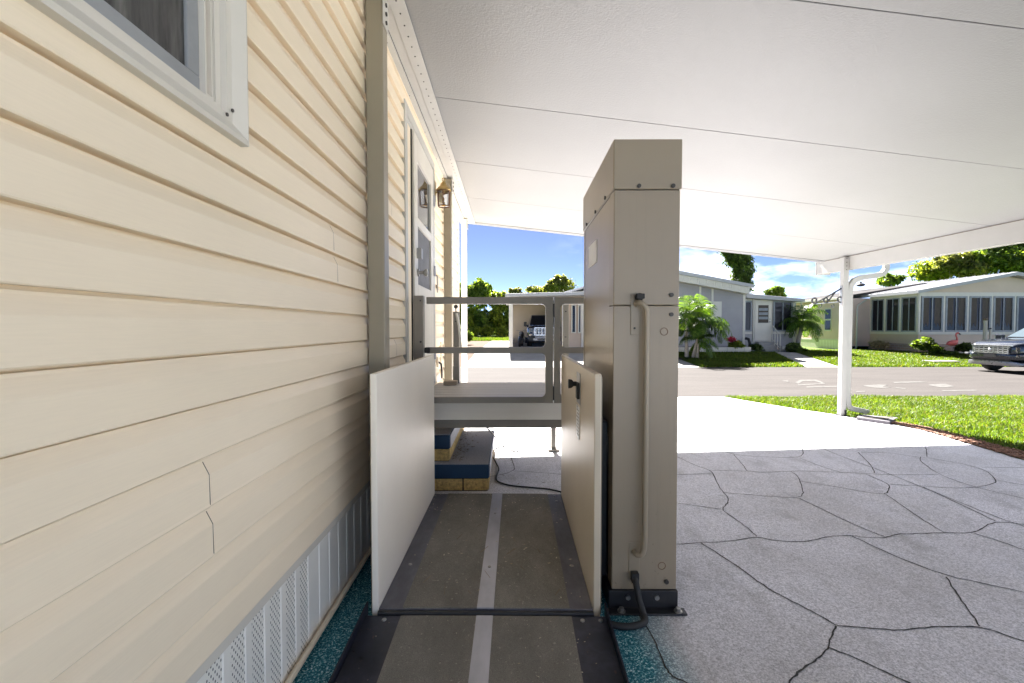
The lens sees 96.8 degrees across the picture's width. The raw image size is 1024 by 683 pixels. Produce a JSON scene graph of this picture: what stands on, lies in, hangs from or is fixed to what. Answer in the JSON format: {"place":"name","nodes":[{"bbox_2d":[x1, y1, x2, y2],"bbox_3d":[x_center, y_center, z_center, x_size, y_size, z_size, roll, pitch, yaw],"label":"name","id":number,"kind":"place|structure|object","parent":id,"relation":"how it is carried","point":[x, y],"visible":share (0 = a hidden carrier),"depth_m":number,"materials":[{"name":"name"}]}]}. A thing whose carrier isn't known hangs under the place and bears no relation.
{"place":"outdoors","nodes":[
{"label":"outdoors","id":0,"kind":"place"},
{"bbox_2d":[460,341,489,366],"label":"dirt verge","id":1,"kind":"structure","parent":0,"point":[476,344],"depth_m":28.11,"materials":[{"name":"beige soil"}]},
{"bbox_2d":[467,331,473,341],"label":"round shrub","id":2,"kind":"object","parent":1,"relation":"on","point":[470,335],"visible":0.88,"depth_m":28.83,"materials":[{"name":"green plant"}]},
{"bbox_2d":[461,336,508,340],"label":"verge grass","id":3,"kind":"structure","parent":1,"relation":"on","point":[490,338],"depth_m":34.86,"materials":[{"name":"green plant"}]},
{"bbox_2d":[468,341,697,366],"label":"driveway","id":4,"kind":"structure","parent":0,"point":[507,360],"depth_m":19.03,"materials":[{"name":"concrete"}]},
{"bbox_2d":[516,330,525,346],"bbox_3d":[0.540,-0.195,27.222,0.608,0.998,1.959,0,2,0],"label":"motorcycle","id":5,"kind":"object","parent":4,"relation":"on","point":[521,339],"visible":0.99,"depth_m":26.90,"materials":[{"name":"black rubber"}]},
{"bbox_2d":[524,315,560,345],"bbox_3d":[1.896,-0.719,29.138,2.360,1.950,5.740,0,2,0],"label":"pickup truck","id":6,"kind":"object","parent":4,"relation":"on","point":[535,329],"visible":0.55,"depth_m":26.57,"materials":[{"name":"black paint"}]},
{"bbox_2d":[292,397,1023,682],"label":"driveway","id":7,"kind":"structure","parent":0,"point":[815,547],"depth_m":2.50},
{"bbox_2d":[0,0,458,682],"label":"mobile home","id":8,"kind":"object","parent":7,"relation":"on","point":[184,416],"visible":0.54,"depth_m":1.07,"materials":[{"name":"beige plastic"}]},
{"bbox_2d":[24,0,248,146],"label":"window","id":9,"kind":"structure","parent":8,"relation":"in","point":[194,53],"depth_m":1.06,"materials":[{"name":"white paint"}]},
{"bbox_2d":[401,98,435,384],"bbox_3d":[-0.743,-0.647,3.892,0.152,2.185,1.290,0,2,0],"label":"door","id":10,"kind":"structure","parent":8,"relation":"in","point":[419,197],"depth_m":3.59,"materials":[{"name":"white metal"}]},
{"bbox_2d":[435,178,450,207],"bbox_3d":[-0.694,-1.493,4.553,0.178,0.291,0.156,0,2,0],"label":"wall lantern","id":11,"kind":"object","parent":8,"relation":"attached to","point":[443,190],"depth_m":4.51,"materials":[{"name":"gold metal"}]},
{"bbox_2d":[434,428,494,490],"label":"concrete steps","id":12,"kind":"structure","parent":7,"relation":"on","point":[471,471],"depth_m":3.52,"materials":[{"name":"blue paint"}]},
{"bbox_2d":[451,428,476,459],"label":"leaf litter","id":13,"kind":"object","parent":12,"relation":"on","point":[463,446],"visible":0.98,"depth_m":3.95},
{"bbox_2d":[434,304,568,451],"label":"porch deck","id":14,"kind":"structure","parent":7,"relation":"on","point":[497,415],"depth_m":3.48,"materials":[{"name":"grey metal"}]},
{"bbox_2d":[443,380,457,384],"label":"wood block","id":15,"kind":"structure","parent":14,"relation":"on","point":[450,382],"depth_m":4.49,"materials":[{"name":"brown wood"}]},
{"bbox_2d":[413,296,583,402],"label":"landing gate","id":16,"kind":"structure","parent":14,"relation":"attached to","point":[552,392],"depth_m":3.35,"materials":[{"name":"grey metal"}]},
{"bbox_2d":[328,139,687,682],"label":"wheelchair lift","id":17,"kind":"object","parent":7,"relation":"on","point":[611,532],"visible":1,"depth_m":2.00,"materials":[{"name":"metal"}]},
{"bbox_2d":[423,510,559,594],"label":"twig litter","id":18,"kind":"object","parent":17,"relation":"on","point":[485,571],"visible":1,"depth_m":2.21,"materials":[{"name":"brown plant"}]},
{"bbox_2d":[427,494,580,596],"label":"lift litter","id":19,"kind":"object","parent":17,"relation":"on","point":[496,541],"visible":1,"depth_m":2.88,"materials":[{"name":"brown plant"}]},
{"bbox_2d":[487,428,560,492],"bbox_3d":[-0.013,0.923,3.999,0.523,0.458,1.507,-1,2,-17],"label":"extension cord","id":20,"kind":"object","parent":7,"relation":"on","point":[498,468],"visible":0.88,"depth_m":3.75,"materials":[{"name":"black rubber"}]},
{"bbox_2d":[365,0,1023,549],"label":"carport","id":21,"kind":"object","parent":7,"relation":"on","point":[835,136],"visible":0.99,"depth_m":3.11,"materials":[{"name":"white paint"}]},
{"bbox_2d":[811,286,842,306],"bbox_3d":[4.694,-0.668,6.782,0.472,0.321,0.040,0,2,0],"label":"sign bracket","id":22,"kind":"object","parent":21,"relation":"attached to","point":[832,294],"visible":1,"depth_m":6.78,"materials":[{"name":"white metal"}]},
{"bbox_2d":[459,221,989,310],"label":"sky","id":23,"kind":"structure","parent":0,"point":[506,258],"materials":[{"name":"blue"}]},
{"bbox_2d":[460,367,1023,396],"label":"road","id":24,"kind":"structure","parent":0,"point":[792,381],"depth_m":12.75,"materials":[{"name":"grey asphalt"}]},
{"bbox_2d":[965,328,1023,369],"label":"sedan","id":25,"kind":"object","parent":24,"relation":"on","point":[999,351],"visible":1,"depth_m":15.08,"materials":[{"name":"grey paint"}]},
{"bbox_2d":[461,335,1023,459],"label":"ground","id":26,"kind":"structure","parent":0,"point":[861,347],"depth_m":6.05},
{"bbox_2d":[459,282,460,324],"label":"hedge tree","id":27,"kind":"object","parent":26,"relation":"on","point":[459,305],"visible":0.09,"depth_m":44.24,"materials":[{"name":"green plant"}]},
{"bbox_2d":[460,307,476,329],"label":"hedge tree","id":28,"kind":"object","parent":26,"relation":"on","point":[470,315],"visible":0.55,"depth_m":40.49,"materials":[{"name":"green plant"}]},
{"bbox_2d":[467,325,481,335],"bbox_3d":[-3.275,-0.856,39.201,1.782,1.119,1.825,1,2,26],"label":"shrub","id":29,"kind":"object","parent":26,"relation":"on","point":[475,331],"visible":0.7,"depth_m":38.73,"materials":[{"name":"green plant"}]},
{"bbox_2d":[459,277,492,335],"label":"hedge tree","id":30,"kind":"object","parent":26,"relation":"on","point":[480,287],"visible":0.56,"depth_m":42.31,"materials":[{"name":"green plant"}]},
{"bbox_2d":[471,308,493,327],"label":"hedge tree","id":31,"kind":"object","parent":26,"relation":"on","point":[482,318],"visible":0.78,"depth_m":40.07,"materials":[{"name":"green plant"}]},
{"bbox_2d":[478,326,494,335],"bbox_3d":[-2.159,-0.871,39.295,1.342,1.100,1.614,2,2,42],"label":"shrub","id":32,"kind":"object","parent":26,"relation":"on","point":[487,330],"visible":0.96,"depth_m":38.98,"materials":[{"name":"green plant"}]},
{"bbox_2d":[487,306,506,332],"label":"hedge tree","id":33,"kind":"object","parent":26,"relation":"on","point":[495,313],"visible":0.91,"depth_m":40.13,"materials":[{"name":"green plant"}]},
{"bbox_2d":[485,291,508,312],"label":"hedge tree","id":34,"kind":"object","parent":26,"relation":"on","point":[503,307],"visible":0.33,"depth_m":41.37,"materials":[{"name":"green plant"}]},
{"bbox_2d":[495,326,508,335],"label":"shrub","id":35,"kind":"object","parent":26,"relation":"on","point":[501,331],"visible":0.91,"depth_m":38.80,"materials":[{"name":"green plant"}]},
{"bbox_2d":[503,309,508,330],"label":"hedge tree","id":36,"kind":"object","parent":26,"relation":"on","point":[506,316],"visible":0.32,"depth_m":40.41,"materials":[{"name":"green plant"}]},
{"bbox_2d":[508,286,522,293],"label":"tree","id":37,"kind":"object","parent":26,"relation":"on","point":[518,289],"visible":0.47,"depth_m":61.38,"materials":[{"name":"green plant"}]},
{"bbox_2d":[525,285,554,304],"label":"tree","id":38,"kind":"object","parent":26,"relation":"on","point":[535,289],"visible":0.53,"depth_m":60.69,"materials":[{"name":"green plant"}]},
{"bbox_2d":[505,286,583,346],"bbox_3d":[3.075,-1.438,27.496,6.898,3.655,11.400,0,2,0],"label":"carport home","id":39,"kind":"object","parent":26,"relation":"on","point":[520,315],"visible":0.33,"depth_m":23.19,"materials":[{"name":"white paint"}]},
{"bbox_2d":[571,304,575,332],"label":"window","id":40,"kind":"structure","parent":39,"relation":"in","point":[573,306],"depth_m":23.11,"materials":[{"name":"white paint"}]},
{"bbox_2d":[578,304,581,332],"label":"window","id":41,"kind":"structure","parent":39,"relation":"in","point":[579,305],"depth_m":23.11,"materials":[{"name":"white paint"}]},
{"bbox_2d":[545,274,577,291],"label":"tree","id":42,"kind":"object","parent":26,"relation":"on","point":[559,283],"visible":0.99,"depth_m":58.80,"materials":[{"name":"green plant"}]},
{"bbox_2d":[678,347,778,352],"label":"planter wall","id":43,"kind":"structure","parent":26,"relation":"on","point":[730,349],"depth_m":21.20,"materials":[{"name":"white paint"}]},
{"bbox_2d":[725,336,745,348],"bbox_3d":[10.448,0.065,21.349,0.916,0.658,0.718,0,2,0],"label":"flowering shrub","id":44,"kind":"object","parent":43,"relation":"in","point":[733,342],"visible":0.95,"depth_m":21.20,"materials":[{"name":"green plant"}]},
{"bbox_2d":[716,251,758,293],"bbox_3d":[19.819,-5.314,39.682,3.645,9.910,3.993,0,2,0],"label":"vine tree","id":45,"kind":"object","parent":26,"relation":"on","point":[742,270],"visible":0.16,"depth_m":39.48,"materials":[{"name":"green plant"}]},
{"bbox_2d":[676,270,804,351],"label":"grey house","id":46,"kind":"structure","parent":26,"relation":"on","point":[744,313],"depth_m":22.55,"materials":[{"name":"grey"}]},
{"bbox_2d":[701,301,711,329],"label":"window","id":47,"kind":"structure","parent":46,"relation":"in","point":[701,301],"depth_m":22.49,"materials":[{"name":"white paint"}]},
{"bbox_2d":[745,301,751,330],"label":"window","id":48,"kind":"structure","parent":46,"relation":"in","point":[748,305],"depth_m":22.94,"materials":[{"name":"white glass"}]},
{"bbox_2d":[752,300,771,341],"bbox_3d":[12.623,-1.048,22.929,0.947,2.100,0.140,0,2,0],"label":"door","id":49,"kind":"structure","parent":46,"relation":"in","point":[762,309],"depth_m":22.92,"materials":[{"name":"white paint"}]},
{"bbox_2d":[772,301,792,330],"bbox_3d":[13.665,-1.279,22.970,0.975,1.534,0.070,0,2,0],"label":"window","id":50,"kind":"structure","parent":46,"relation":"in","point":[780,312],"depth_m":22.97,"materials":[{"name":"black glass"}]},
{"bbox_2d":[749,343,763,350],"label":"dark shrub","id":51,"kind":"object","parent":26,"relation":"on","point":[756,347],"visible":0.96,"depth_m":21.60,"materials":[{"name":"green plant"}]},
{"bbox_2d":[761,286,787,296],"bbox_3d":[21.952,-2.470,38.185,1.967,4.416,2.176,1,2,41],"label":"round tree","id":52,"kind":"object","parent":26,"relation":"on","point":[776,291],"visible":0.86,"depth_m":37.57,"materials":[{"name":"green plant"}]},
{"bbox_2d":[784,342,808,352],"bbox_3d":[13.434,0.323,21.517,1.026,0.615,0.863,0,2,0],"label":"dark shrub","id":53,"kind":"object","parent":26,"relation":"on","point":[793,347],"visible":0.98,"depth_m":21.37,"materials":[{"name":"green plant"}]},
{"bbox_2d":[778,304,827,344],"bbox_3d":[14.456,-0.671,22.679,2.143,2.441,2.143,1,2,33],"label":"date palm","id":54,"kind":"object","parent":26,"relation":"on","point":[803,316],"visible":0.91,"depth_m":22.39,"materials":[{"name":"green plant"}]},
{"bbox_2d":[678,349,1010,366],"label":"lawn grass","id":55,"kind":"structure","parent":26,"relation":"on","point":[875,358],"depth_m":18.91,"materials":[{"name":"green plant"}]},
{"bbox_2d":[726,394,1023,450],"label":"lawn grass","id":56,"kind":"structure","parent":26,"relation":"on","point":[1005,413],"depth_m":7.30,"materials":[{"name":"green plant"}]},
{"bbox_2d":[857,415,896,424],"bbox_3d":[5.017,1.078,6.306,0.560,0.088,0.433,-1,2,-41],"label":"splash block","id":57,"kind":"object","parent":26,"relation":"on","point":[878,419],"depth_m":6.22,"materials":[{"name":"concrete"}]},
{"bbox_2d":[868,338,889,349],"bbox_3d":[18.431,0.167,22.751,0.792,0.655,1.054,0,2,0],"label":"dry shrub","id":58,"kind":"object","parent":26,"relation":"on","point":[878,344],"visible":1,"depth_m":22.66,"materials":[{"name":"plant"}]},
{"bbox_2d":[875,272,906,286],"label":"tree","id":59,"kind":"object","parent":26,"relation":"on","point":[889,280],"visible":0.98,"depth_m":43.60,"materials":[{"name":"green plant"}]},
{"bbox_2d":[795,272,1023,351],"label":"cream house","id":60,"kind":"structure","parent":26,"relation":"on","point":[941,313],"depth_m":21.16,"materials":[{"name":"beige paint"}]},
{"bbox_2d":[824,308,831,330],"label":"window","id":61,"kind":"structure","parent":60,"relation":"in","point":[827,318],"depth_m":25.23,"materials":[{"name":"glass"}]},
{"bbox_2d":[871,299,883,331],"bbox_3d":[18.844,-1.342,23.426,0.045,1.658,0.780,0,2,0],"label":"window","id":62,"kind":"structure","parent":60,"relation":"in","point":[877,316],"depth_m":23.44,"materials":[{"name":"black glass"}]},
{"bbox_2d":[885,298,899,331],"bbox_3d":[18.851,-1.316,22.527,0.045,1.658,0.780,0,2,0],"label":"window","id":63,"kind":"structure","parent":60,"relation":"in","point":[892,304],"depth_m":22.52,"materials":[{"name":"black glass"}]},
{"bbox_2d":[901,296,916,331],"bbox_3d":[18.859,-1.289,21.612,0.045,1.658,0.810,0,2,0],"label":"window","id":64,"kind":"structure","parent":60,"relation":"in","point":[908,304],"depth_m":21.62,"materials":[{"name":"black glass"}]},
{"bbox_2d":[920,296,943,331],"bbox_3d":[19.486,-1.275,21.117,1.011,1.658,0.070,0,2,0],"label":"window","id":65,"kind":"structure","parent":60,"relation":"in","point":[931,318],"depth_m":21.11,"materials":[{"name":"black glass"}]},
{"bbox_2d":[945,296,967,331],"bbox_3d":[20.604,-1.275,21.127,1.000,1.658,0.070,0,2,0],"label":"window","id":66,"kind":"structure","parent":60,"relation":"in","point":[955,306],"depth_m":21.12,"materials":[{"name":"black glass"}]},
{"bbox_2d":[968,296,991,331],"bbox_3d":[21.723,-1.275,21.136,1.013,1.658,0.070,0,2,0],"label":"window","id":67,"kind":"structure","parent":60,"relation":"in","point":[979,306],"depth_m":21.13,"materials":[{"name":"black glass"}]},
{"bbox_2d":[992,296,1014,331],"bbox_3d":[22.824,-1.276,21.145,0.964,1.658,0.070,0,2,0],"label":"window","id":68,"kind":"structure","parent":60,"relation":"in","point":[1003,306],"depth_m":21.14,"materials":[{"name":"black glass"}]},
{"bbox_2d":[1015,296,1023,331],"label":"window","id":69,"kind":"structure","parent":60,"relation":"in","point":[1019,299],"depth_m":21.14,"materials":[{"name":"black glass"}]},
{"bbox_2d":[909,336,944,351],"bbox_3d":[18.579,0.096,20.419,1.243,0.727,0.926,1,2,40],"label":"leafy shrub","id":70,"kind":"object","parent":26,"relation":"on","point":[924,343],"visible":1,"depth_m":20.27,"materials":[{"name":"green plant"}]},
{"bbox_2d":[905,260,955,281],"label":"tree","id":71,"kind":"object","parent":26,"relation":"on","point":[920,273],"visible":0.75,"depth_m":43.49,"materials":[{"name":"green plant"}]},
{"bbox_2d":[924,360,959,362],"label":"concrete slab","id":72,"kind":"structure","parent":26,"relation":"on","point":[937,361],"depth_m":18.07,"materials":[{"name":"white concrete"}]},
{"bbox_2d":[929,349,958,353],"bbox_3d":[19.311,0.453,20.404,1.017,0.274,0.982,0,2,0],"label":"leafy shrub","id":73,"kind":"object","parent":26,"relation":"on","point":[944,351],"visible":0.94,"depth_m":20.22,"materials":[{"name":"green plant"}]},
{"bbox_2d":[946,332,959,345],"bbox_3d":[19.659,0.126,20.274,0.625,1.104,0.270,0,2,0],"label":"lawn flamingo","id":74,"kind":"object","parent":26,"relation":"on","point":[952,342],"visible":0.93,"depth_m":20.21,"materials":[{"name":"pink plastic"}]},
{"bbox_2d":[891,421,1023,458],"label":"mulch","id":75,"kind":"object","parent":26,"relation":"on","point":[1014,452],"visible":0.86,"depth_m":4.95,"materials":[{"name":"brown soil"}]},
{"bbox_2d":[953,341,971,352],"bbox_3d":[20.163,0.271,20.230,0.818,0.553,0.717,0,2,0],"label":"leafy shrub","id":76,"kind":"object","parent":26,"relation":"on","point":[965,346],"visible":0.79,"depth_m":20.11,"materials":[{"name":"green plant"}]},
{"bbox_2d":[931,251,1001,279],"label":"tree","id":77,"kind":"object","parent":26,"relation":"on","point":[962,264],"visible":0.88,"depth_m":41.13,"materials":[{"name":"green plant"}]},
{"bbox_2d":[982,318,987,340],"bbox_3d":[20.139,-0.126,19.370,0.225,1.765,0.219,0,2,0],"label":"garden post","id":78,"kind":"object","parent":26,"relation":"on","point":[985,326],"visible":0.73,"depth_m":19.31,"materials":[{"name":"white paint"}]},
{"bbox_2d":[968,244,1023,274],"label":"tree","id":79,"kind":"object","parent":26,"relation":"on","point":[1009,259],"visible":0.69,"depth_m":40.22,"materials":[{"name":"green plant"}]},
{"bbox_2d":[997,243,1023,257],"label":"tree","id":80,"kind":"object","parent":26,"relation":"on","point":[1021,245],"visible":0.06,"depth_m":44.24,"materials":[{"name":"green plant"}]},
{"bbox_2d":[777,352,837,366],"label":"front path","id":81,"kind":"structure","parent":0,"point":[805,361],"depth_m":18.73,"materials":[{"name":"concrete"}]},
{"bbox_3d":[7.545,0.683,19.441,2.278,0.095,1.193,0,2,0],"label":"mulch bed","id":82,"kind":"object","parent":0,"visible":0},
{"bbox_2d":[678,293,732,358],"bbox_3d":[7.817,-0.617,19.447,2.803,2.786,2.337,0,2,0],"label":"cluster palm","id":83,"kind":"object","parent":82,"relation":"on","point":[697,330],"visible":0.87,"depth_m":18.98,"materials":[{"name":"green plant"}]}
]}

